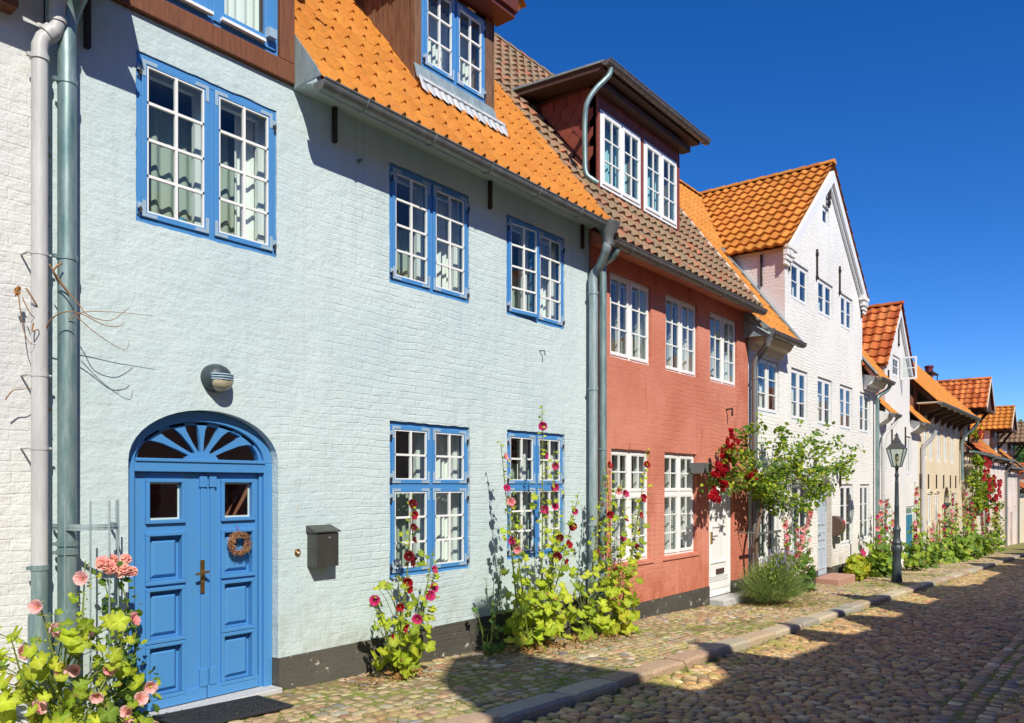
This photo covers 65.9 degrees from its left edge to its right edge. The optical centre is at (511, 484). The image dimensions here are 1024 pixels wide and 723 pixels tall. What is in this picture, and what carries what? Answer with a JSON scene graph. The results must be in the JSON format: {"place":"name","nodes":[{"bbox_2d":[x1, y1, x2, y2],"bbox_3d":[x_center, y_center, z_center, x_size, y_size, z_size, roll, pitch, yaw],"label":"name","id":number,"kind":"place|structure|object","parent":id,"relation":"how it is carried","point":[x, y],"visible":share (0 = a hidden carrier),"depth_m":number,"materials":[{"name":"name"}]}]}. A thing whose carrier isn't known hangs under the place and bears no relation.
{"place":"outdoors","nodes":[
{"label":"outdoors","id":0,"kind":"place"},
{"bbox_2d":[120,542,1023,722],"bbox_3d":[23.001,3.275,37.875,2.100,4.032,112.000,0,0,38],"label":"pavement","id":1,"kind":"structure","parent":0,"point":[1017,548],"depth_m":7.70,"materials":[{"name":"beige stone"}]},
{"bbox_2d":[0,561,161,722],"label":"hollyhock","id":2,"kind":"object","parent":1,"relation":"on","point":[37,698],"visible":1,"depth_m":4.88,"materials":[{"name":"green plant"}]},
{"bbox_2d":[52,500,118,721],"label":"plant support","id":3,"kind":"object","parent":1,"relation":"on","point":[109,526],"visible":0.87,"depth_m":5.52,"materials":[{"name":"metal"}]},
{"bbox_2d":[89,554,161,722],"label":"rose bush","id":4,"kind":"object","parent":1,"relation":"on","point":[111,565],"visible":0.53,"depth_m":5.61,"materials":[{"name":"green plant"}]},
{"bbox_2d":[152,695,293,722],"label":"doormat","id":5,"kind":"object","parent":1,"relation":"on","point":[226,711],"visible":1,"depth_m":6.23,"materials":[{"name":"grey rubber"}]},
{"bbox_2d":[368,499,440,679],"bbox_3d":[-1.097,1.000,7.740,0.547,1.825,1.038,0,0,38],"label":"hollyhock","id":6,"kind":"object","parent":1,"relation":"on","point":[405,663],"visible":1,"depth_m":7.74,"materials":[{"name":"green plant"}]},
{"bbox_2d":[471,561,505,656],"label":"hollyhock","id":7,"kind":"object","parent":1,"relation":"on","point":[492,648],"visible":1,"depth_m":8.82,"materials":[{"name":"green plant"}]},
{"bbox_2d":[497,441,546,654],"bbox_3d":[0.126,0.738,9.152,0.529,2.483,0.726,0,0,10],"label":"hollyhock","id":8,"kind":"object","parent":1,"relation":"on","point":[519,639],"visible":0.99,"depth_m":9.09,"materials":[{"name":"green plant"}]},
{"bbox_2d":[507,406,579,650],"bbox_3d":[0.449,0.521,9.564,0.647,2.942,1.068,0,0,71],"label":"hollyhock","id":9,"kind":"object","parent":1,"relation":"on","point":[546,616],"visible":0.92,"depth_m":9.48,"materials":[{"name":"green plant"}]},
{"bbox_2d":[290,578,885,705],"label":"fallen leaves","id":10,"kind":"object","parent":1,"relation":"on","point":[503,652],"visible":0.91,"depth_m":9.46,"materials":[{"name":"brown plant"}]},
{"bbox_2d":[561,470,622,641],"bbox_3d":[1.055,0.898,10.398,0.487,2.250,1.099,0,0,38],"label":"hollyhock","id":11,"kind":"object","parent":1,"relation":"on","point":[595,617],"visible":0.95,"depth_m":10.28,"materials":[{"name":"green plant"}]},
{"bbox_2d":[596,448,652,637],"bbox_3d":[1.559,0.755,10.830,0.598,2.582,1.342,0,0,38],"label":"hollyhock","id":12,"kind":"object","parent":1,"relation":"on","point":[613,624],"visible":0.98,"depth_m":10.57,"materials":[{"name":"green plant"}]},
{"bbox_2d":[738,530,780,559],"bbox_3d":[4.820,1.569,15.469,0.490,1.338,1.200,0,0,38],"label":"rose rail","id":13,"kind":"object","parent":1,"relation":"on","point":[766,532],"visible":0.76,"depth_m":15.40,"materials":[{"name":"metal"}]},
{"bbox_2d":[731,547,810,603],"bbox_3d":[4.840,1.683,14.704,1.432,1.012,2.199,0,0,38],"label":"lavender bush","id":14,"kind":"object","parent":1,"relation":"on","point":[772,579],"visible":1,"depth_m":14.44,"materials":[{"name":"green plant"}]},
{"bbox_2d":[699,412,865,598],"bbox_3d":[6.048,0.380,16.498,0.915,3.713,9.177,0,0,38],"label":"climbing rose","id":15,"kind":"object","parent":1,"relation":"on","point":[751,477],"visible":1,"depth_m":15.41,"materials":[{"name":"green plant"}]},
{"bbox_2d":[769,511,812,596],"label":"hollyhock","id":16,"kind":"object","parent":1,"relation":"on","point":[800,554],"visible":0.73,"depth_m":16.32,"materials":[{"name":"pink plant"}]},
{"bbox_2d":[795,537,819,591],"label":"hollyhock","id":17,"kind":"object","parent":1,"relation":"on","point":[806,559],"visible":0.69,"depth_m":17.20,"materials":[{"name":"green plant"}]},
{"bbox_2d":[843,549,872,581],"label":"bush","id":18,"kind":"object","parent":1,"relation":"on","point":[858,565],"visible":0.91,"depth_m":20.26,"materials":[{"name":"green plant"}]},
{"bbox_2d":[863,500,891,577],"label":"hollyhock","id":19,"kind":"object","parent":1,"relation":"on","point":[882,567],"visible":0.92,"depth_m":21.57,"materials":[{"name":"green plant"}]},
{"bbox_2d":[877,495,893,572],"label":"hollyhock","id":20,"kind":"object","parent":1,"relation":"on","point":[886,504],"visible":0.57,"depth_m":22.64,"materials":[{"name":"pink"}]},
{"bbox_2d":[886,433,906,581],"bbox_3d":[9.783,0.567,20.093,0.424,3.800,0.424,0,0,38],"label":"street lamp","id":21,"kind":"object","parent":1,"relation":"on","point":[896,546],"visible":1,"depth_m":20.04,"materials":[{"name":"black metal"}]},
{"bbox_2d":[901,482,930,571],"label":"hollyhock","id":22,"kind":"object","parent":1,"relation":"on","point":[916,557],"visible":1,"depth_m":24.37,"materials":[{"name":"green plant"}]},
{"bbox_2d":[922,520,946,567],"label":"hollyhock","id":23,"kind":"object","parent":1,"relation":"on","point":[936,556],"visible":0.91,"depth_m":26.43,"materials":[{"name":"green plant"}]},
{"bbox_2d":[929,504,956,563],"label":"hollyhock","id":24,"kind":"object","parent":1,"relation":"on","point":[948,556],"visible":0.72,"depth_m":28.59,"materials":[{"name":"green plant"}]},
{"bbox_2d":[941,491,970,561],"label":"hollyhock","id":25,"kind":"object","parent":1,"relation":"on","point":[959,554],"visible":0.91,"depth_m":30.11,"materials":[{"name":"green plant"}]},
{"bbox_2d":[954,488,980,559],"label":"hollyhock","id":26,"kind":"object","parent":1,"relation":"on","point":[973,548],"visible":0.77,"depth_m":31.89,"materials":[{"name":"green plant"}]},
{"bbox_2d":[966,501,986,556],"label":"hollyhock","id":27,"kind":"object","parent":1,"relation":"on","point":[978,541],"visible":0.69,"depth_m":33.61,"materials":[{"name":"green plant"}]},
{"bbox_2d":[965,453,1002,526],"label":"climbing rose","id":28,"kind":"object","parent":1,"relation":"on","point":[989,485],"visible":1,"depth_m":35.75,"materials":[{"name":"green plant"}]},
{"bbox_2d":[976,513,997,554],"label":"hollyhock","id":29,"kind":"object","parent":1,"relation":"on","point":[987,546],"visible":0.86,"depth_m":35.87,"materials":[{"name":"green plant"}]},
{"bbox_2d":[987,495,1005,551],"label":"hollyhock","id":30,"kind":"object","parent":1,"relation":"on","point":[999,541],"visible":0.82,"depth_m":39.63,"materials":[{"name":"green plant"}]},
{"bbox_2d":[989,501,1006,549],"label":"bush","id":31,"kind":"object","parent":1,"relation":"on","point":[1001,531],"visible":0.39,"depth_m":41.71,"materials":[{"name":"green plant"}]},
{"bbox_2d":[494,0,1023,421],"label":"sky","id":32,"kind":"structure","parent":0,"point":[918,105],"materials":[{"name":"blue"}]},
{"bbox_2d":[521,557,1023,722],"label":"road","id":33,"kind":"structure","parent":0,"point":[960,711],"depth_m":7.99,"materials":[{"name":"grey stone"}]},
{"bbox_3d":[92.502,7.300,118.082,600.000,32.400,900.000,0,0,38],"label":"ground","id":34,"kind":"structure","parent":0,"visible":0},
{"bbox_2d":[0,0,66,722],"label":"house","id":35,"kind":"structure","parent":34,"relation":"on","point":[28,36],"depth_m":5.38,"materials":[{"name":"brick"}]},
{"bbox_2d":[44,0,619,719],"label":"house","id":36,"kind":"structure","parent":34,"relation":"on","point":[346,242],"depth_m":7.29,"materials":[{"name":"blue paint"}]},
{"bbox_2d":[5,262,150,423],"bbox_3d":[-2.992,-0.959,5.511,0.907,1.141,0.220,0,0,-28],"label":"dead vine","id":37,"kind":"object","parent":36,"relation":"attached to","point":[17,292],"visible":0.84,"depth_m":5.39,"materials":[{"name":"brown plant"}]},
{"bbox_2d":[128,411,281,717],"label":"door","id":38,"kind":"structure","parent":36,"relation":"in","point":[194,477],"depth_m":6.64,"materials":[{"name":"blue paint"}]},
{"bbox_2d":[227,525,252,556],"bbox_3d":[-2.357,0.484,6.842,0.072,0.269,0.238,0,0,38],"label":"wreath","id":39,"kind":"object","parent":38,"relation":"attached to","point":[234,537],"visible":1,"depth_m":6.83,"materials":[{"name":"brown"}]},
{"bbox_2d":[135,51,276,257],"bbox_3d":[-2.759,-2.675,6.762,0.740,1.320,1.266,0,0,38],"label":"window","id":40,"kind":"structure","parent":36,"relation":"in","point":[206,152],"depth_m":6.64,"materials":[{"name":"blue paint"}]},
{"bbox_2d":[200,364,233,391],"bbox_3d":[-2.406,-0.885,6.516,0.176,0.232,0.251,0,0,38],"label":"wall lamp","id":41,"kind":"object","parent":36,"relation":"attached to","point":[216,378],"visible":1,"depth_m":6.46,"materials":[{"name":"grey metal"}]},
{"bbox_2d":[166,0,277,56],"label":"window","id":42,"kind":"structure","parent":36,"relation":"in","point":[255,22],"depth_m":6.92,"materials":[{"name":"blue paint"}]},
{"bbox_2d":[294,549,300,555],"bbox_3d":[-1.954,0.619,7.218,0.021,0.068,0.068,0,0,38],"label":"doorbell","id":43,"kind":"object","parent":36,"relation":"attached to","point":[297,552],"visible":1,"depth_m":7.21,"materials":[{"name":"gold metal"}]},
{"bbox_2d":[306,524,340,567],"bbox_3d":[-1.755,0.566,7.362,0.155,0.385,0.284,0,0,38],"label":"mailbox","id":44,"kind":"object","parent":36,"relation":"attached to","point":[322,545],"visible":1,"depth_m":7.29,"materials":[{"name":"metal"}]},
{"bbox_2d":[389,162,469,302],"bbox_3d":[-1.146,-2.700,8.821,0.740,1.250,1.245,0,0,38],"label":"window","id":45,"kind":"structure","parent":36,"relation":"in","point":[428,219],"depth_m":8.73,"materials":[{"name":"blue paint"}]},
{"bbox_2d":[390,421,468,577],"bbox_3d":[-1.154,0.155,8.840,0.740,1.634,1.250,0,0,38],"label":"window","id":46,"kind":"structure","parent":36,"relation":"in","point":[429,463],"depth_m":8.78,"materials":[{"name":"blue paint"}]},
{"bbox_2d":[421,0,485,102],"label":"window","id":47,"kind":"structure","parent":36,"relation":"in","point":[452,35],"depth_m":9.67,"materials":[{"name":"blue paint"}]},
{"bbox_2d":[506,214,564,328],"bbox_3d":[0.061,-2.692,10.337,0.771,1.235,1.250,0,0,38],"label":"window","id":48,"kind":"structure","parent":36,"relation":"in","point":[534,256],"depth_m":10.29,"materials":[{"name":"blue paint"}]},
{"bbox_2d":[507,430,563,558],"bbox_3d":[0.042,0.125,10.366,0.740,1.606,1.248,0,0,38],"label":"window","id":49,"kind":"structure","parent":36,"relation":"in","point":[523,450],"depth_m":10.26,"materials":[{"name":"blue paint"}]},
{"bbox_2d":[494,33,767,620],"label":"house","id":50,"kind":"structure","parent":34,"relation":"on","point":[676,301],"depth_m":12.94,"materials":[{"name":"ceramic"}]},
{"bbox_2d":[600,109,640,208],"bbox_3d":[1.493,-5.220,12.936,0.716,1.200,1.276,0,0,38],"label":"window","id":51,"kind":"structure","parent":50,"relation":"in","point":[617,157],"depth_m":12.85,"materials":[{"name":"white paint"}]},
{"bbox_2d":[610,272,647,364],"bbox_3d":[1.516,-2.510,12.300,0.716,1.270,1.265,0,0,38],"label":"window","id":52,"kind":"structure","parent":50,"relation":"in","point":[628,298],"depth_m":12.26,"materials":[{"name":"white paint"}]},
{"bbox_2d":[611,449,646,563],"bbox_3d":[1.509,0.325,12.308,0.716,1.720,1.200,0,0,38],"label":"window","id":53,"kind":"structure","parent":50,"relation":"in","point":[628,465],"depth_m":12.21,"materials":[{"name":"white paint"}]},
{"bbox_2d":[644,140,676,228],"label":"window","id":54,"kind":"structure","parent":50,"relation":"in","point":[657,201],"depth_m":13.90,"materials":[{"name":"white paint"}]},
{"bbox_2d":[664,453,692,555],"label":"window","id":55,"kind":"structure","parent":50,"relation":"in","point":[678,503],"depth_m":13.50,"materials":[{"name":"white paint"}]},
{"bbox_2d":[666,294,694,376],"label":"window","id":56,"kind":"structure","parent":50,"relation":"in","point":[680,315],"depth_m":13.54,"materials":[{"name":"white paint"}]},
{"bbox_2d":[691,463,710,473],"bbox_3d":[3.278,-0.284,13.717,0.238,0.192,0.320,0,0,38],"label":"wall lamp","id":57,"kind":"object","parent":50,"relation":"attached to","point":[700,468],"visible":0.98,"depth_m":13.61,"materials":[{"name":"metal"}]},
{"bbox_2d":[709,477,729,596],"bbox_3d":[3.848,0.951,14.726,0.136,2.198,1.064,0,0,38],"label":"door","id":58,"kind":"structure","parent":50,"relation":"in","point":[719,514],"depth_m":14.78,"materials":[{"name":"white paint"}]},
{"bbox_2d":[710,312,734,386],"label":"window","id":59,"kind":"structure","parent":50,"relation":"in","point":[722,330],"depth_m":14.92,"materials":[{"name":"white paint"}]},
{"bbox_2d":[436,552,1023,722],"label":"kerb","id":60,"kind":"structure","parent":34,"relation":"on","point":[544,704],"depth_m":8.69,"materials":[{"name":"stone"}]},
{"bbox_2d":[680,158,895,590],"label":"house","id":61,"kind":"structure","parent":34,"relation":"on","point":[783,243],"depth_m":19.27,"materials":[{"name":"white brick"}]},
{"bbox_2d":[758,492,775,561],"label":"window","id":62,"kind":"structure","parent":61,"relation":"in","point":[764,541],"depth_m":17.03,"materials":[{"name":"grey paint"}]},
{"bbox_2d":[758,358,776,414],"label":"window","id":63,"kind":"structure","parent":61,"relation":"in","point":[764,366],"depth_m":17.00,"materials":[{"name":"grey paint"}]},
{"bbox_2d":[791,368,805,421],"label":"window","id":64,"kind":"structure","parent":61,"relation":"in","point":[796,374],"depth_m":18.45,"materials":[{"name":"grey paint"}]},
{"bbox_2d":[791,262,806,305],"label":"window","id":65,"kind":"structure","parent":61,"relation":"in","point":[796,269],"depth_m":18.48,"materials":[{"name":"grey paint"}]},
{"bbox_2d":[792,483,805,554],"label":"window","id":66,"kind":"structure","parent":61,"relation":"in","point":[795,488],"depth_m":18.49,"materials":[{"name":"grey paint"}]},
{"bbox_2d":[818,492,826,575],"bbox_3d":[7.700,1.240,19.742,0.174,2.120,1.136,0,0,38],"label":"door","id":67,"kind":"structure","parent":61,"relation":"in","point":[822,509],"depth_m":19.78,"materials":[{"name":"grey paint"}]},
{"bbox_2d":[818,377,829,425],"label":"window","id":68,"kind":"structure","parent":61,"relation":"in","point":[823,384],"depth_m":19.76,"materials":[{"name":"grey paint"}]},
{"bbox_2d":[818,279,830,319],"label":"window","id":69,"kind":"structure","parent":61,"relation":"in","point":[822,287],"depth_m":19.96,"materials":[{"name":"grey paint"}]},
{"bbox_2d":[823,207,826,226],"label":"window","id":70,"kind":"structure","parent":61,"relation":"in","point":[824,210],"depth_m":19.89,"materials":[{"name":"grey paint"}]},
{"bbox_2d":[818,484,850,544],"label":"window","id":71,"kind":"structure","parent":61,"relation":"in","point":[843,506],"depth_m":21.44,"materials":[{"name":"grey paint"}]},
{"bbox_2d":[832,515,845,543],"bbox_3d":[8.363,1.142,20.200,0.261,0.717,0.366,0,0,38],"label":"mailbox","id":72,"kind":"object","parent":61,"relation":"attached to","point":[838,525],"visible":1,"depth_m":20.10,"materials":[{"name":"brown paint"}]},
{"bbox_2d":[840,385,850,430],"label":"window","id":73,"kind":"structure","parent":61,"relation":"in","point":[843,389],"depth_m":21.29,"materials":[{"name":"grey paint"}]},
{"bbox_2d":[841,294,850,331],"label":"window","id":74,"kind":"structure","parent":61,"relation":"in","point":[845,316],"depth_m":21.26,"materials":[{"name":"grey paint"}]},
{"bbox_2d":[860,484,867,540],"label":"window","id":75,"kind":"structure","parent":61,"relation":"in","point":[863,487],"depth_m":22.70,"materials":[{"name":"grey paint"}]},
{"bbox_2d":[860,392,868,433],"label":"window","id":76,"kind":"structure","parent":61,"relation":"in","point":[864,398],"depth_m":22.73,"materials":[{"name":"grey paint"}]},
{"bbox_2d":[862,300,935,566],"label":"house","id":77,"kind":"structure","parent":34,"relation":"on","point":[886,346],"depth_m":25.82,"materials":[{"name":"white paint"}]},
{"bbox_2d":[880,507,887,535],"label":"window","id":78,"kind":"structure","parent":77,"relation":"in","point":[886,508],"depth_m":24.89,"materials":[{"name":"grey paint"}]},
{"bbox_2d":[893,356,916,379],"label":"window","id":79,"kind":"structure","parent":77,"relation":"in","point":[895,360],"depth_m":25.94,"materials":[{"name":"white paint"}]},
{"bbox_2d":[906,436,909,474],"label":"window","id":80,"kind":"structure","parent":77,"relation":"in","point":[907,438],"depth_m":27.23,"materials":[{"name":"grey paint"}]},
{"bbox_2d":[906,506,911,555],"bbox_3d":[13.645,1.823,27.229,0.080,2.155,1.090,0,0,38],"label":"door","id":81,"kind":"structure","parent":77,"relation":"in","point":[908,509],"depth_m":27.23,"materials":[{"name":"teal paint"}]},
{"bbox_2d":[910,361,980,551],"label":"house","id":82,"kind":"structure","parent":34,"relation":"on","point":[943,410],"depth_m":31.30,"materials":[{"name":"beige paint"}]},
{"bbox_2d":[923,415,926,458],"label":"window","id":83,"kind":"structure","parent":82,"relation":"in","point":[925,432],"depth_m":29.59,"materials":[{"name":"white paint"}]},
{"bbox_2d":[928,494,930,525],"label":"window","id":84,"kind":"structure","parent":82,"relation":"in","point":[929,496],"depth_m":30.18,"materials":[{"name":"white paint"}]},
{"bbox_2d":[929,420,931,460],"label":"window","id":85,"kind":"structure","parent":82,"relation":"in","point":[930,429],"depth_m":30.20,"materials":[{"name":"white paint"}]},
{"bbox_2d":[935,494,937,523],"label":"window","id":86,"kind":"structure","parent":82,"relation":"in","point":[936,496],"depth_m":31.28,"materials":[{"name":"white paint"}]},
{"bbox_2d":[937,421,939,461],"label":"window","id":87,"kind":"structure","parent":82,"relation":"in","point":[938,424],"depth_m":31.60,"materials":[{"name":"white paint"}]},
{"bbox_2d":[944,423,945,462],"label":"window","id":88,"kind":"structure","parent":82,"relation":"in","point":[945,423],"depth_m":32.64,"materials":[{"name":"white paint"}]},
{"bbox_2d":[944,503,950,527],"bbox_3d":[17.931,1.600,32.700,0.200,3.000,1.400,0,0,38],"label":"door","id":89,"kind":"structure","parent":82,"relation":"in","point":[946,504],"depth_m":32.93,"materials":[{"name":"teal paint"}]},
{"bbox_2d":[944,493,955,519],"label":"window","id":90,"kind":"structure","parent":82,"relation":"in","point":[944,493],"depth_m":34.31,"materials":[{"name":"white paint"}]},
{"bbox_2d":[951,425,952,463],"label":"window","id":91,"kind":"structure","parent":82,"relation":"in","point":[951,425],"depth_m":33.87,"materials":[{"name":"white paint"}]},
{"bbox_2d":[936,376,996,543],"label":"house","id":92,"kind":"structure","parent":34,"relation":"on","point":[975,396],"depth_m":36.19,"materials":[{"name":"beige paint"}]},
{"bbox_2d":[968,426,983,442],"bbox_3d":[21.573,-2.353,36.797,0.637,0.747,1.128,0,0,38],"label":"flower box","id":93,"kind":"object","parent":92,"relation":"attached to","point":[976,438],"visible":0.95,"depth_m":36.62,"materials":[{"name":"green plant"}]},
{"bbox_2d":[970,405,1017,546],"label":"house","id":94,"kind":"structure","parent":34,"relation":"on","point":[1002,420],"depth_m":44.14,"materials":[{"name":"paint"}]},
{"bbox_2d":[994,433,996,449],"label":"window","id":95,"kind":"structure","parent":94,"relation":"in","point":[995,435],"depth_m":44.44,"materials":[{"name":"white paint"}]},
{"bbox_2d":[999,421,1023,544],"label":"house","id":96,"kind":"structure","parent":34,"relation":"on","point":[1011,442],"depth_m":50.31,"materials":[{"name":"paint"}]},
{"bbox_2d":[1014,463,1023,543],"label":"house","id":97,"kind":"structure","parent":34,"relation":"on","point":[1019,474],"depth_m":55.40,"materials":[{"name":"beige paint"}]},
{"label":"hill","id":98,"kind":"structure","parent":0,"visible":0},
{"bbox_2d":[1014,419,1023,462],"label":"woodland","id":99,"kind":"object","parent":98,"relation":"on","point":[1020,457],"visible":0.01,"depth_m":125.18,"materials":[{"name":"green plant"}]}
]}

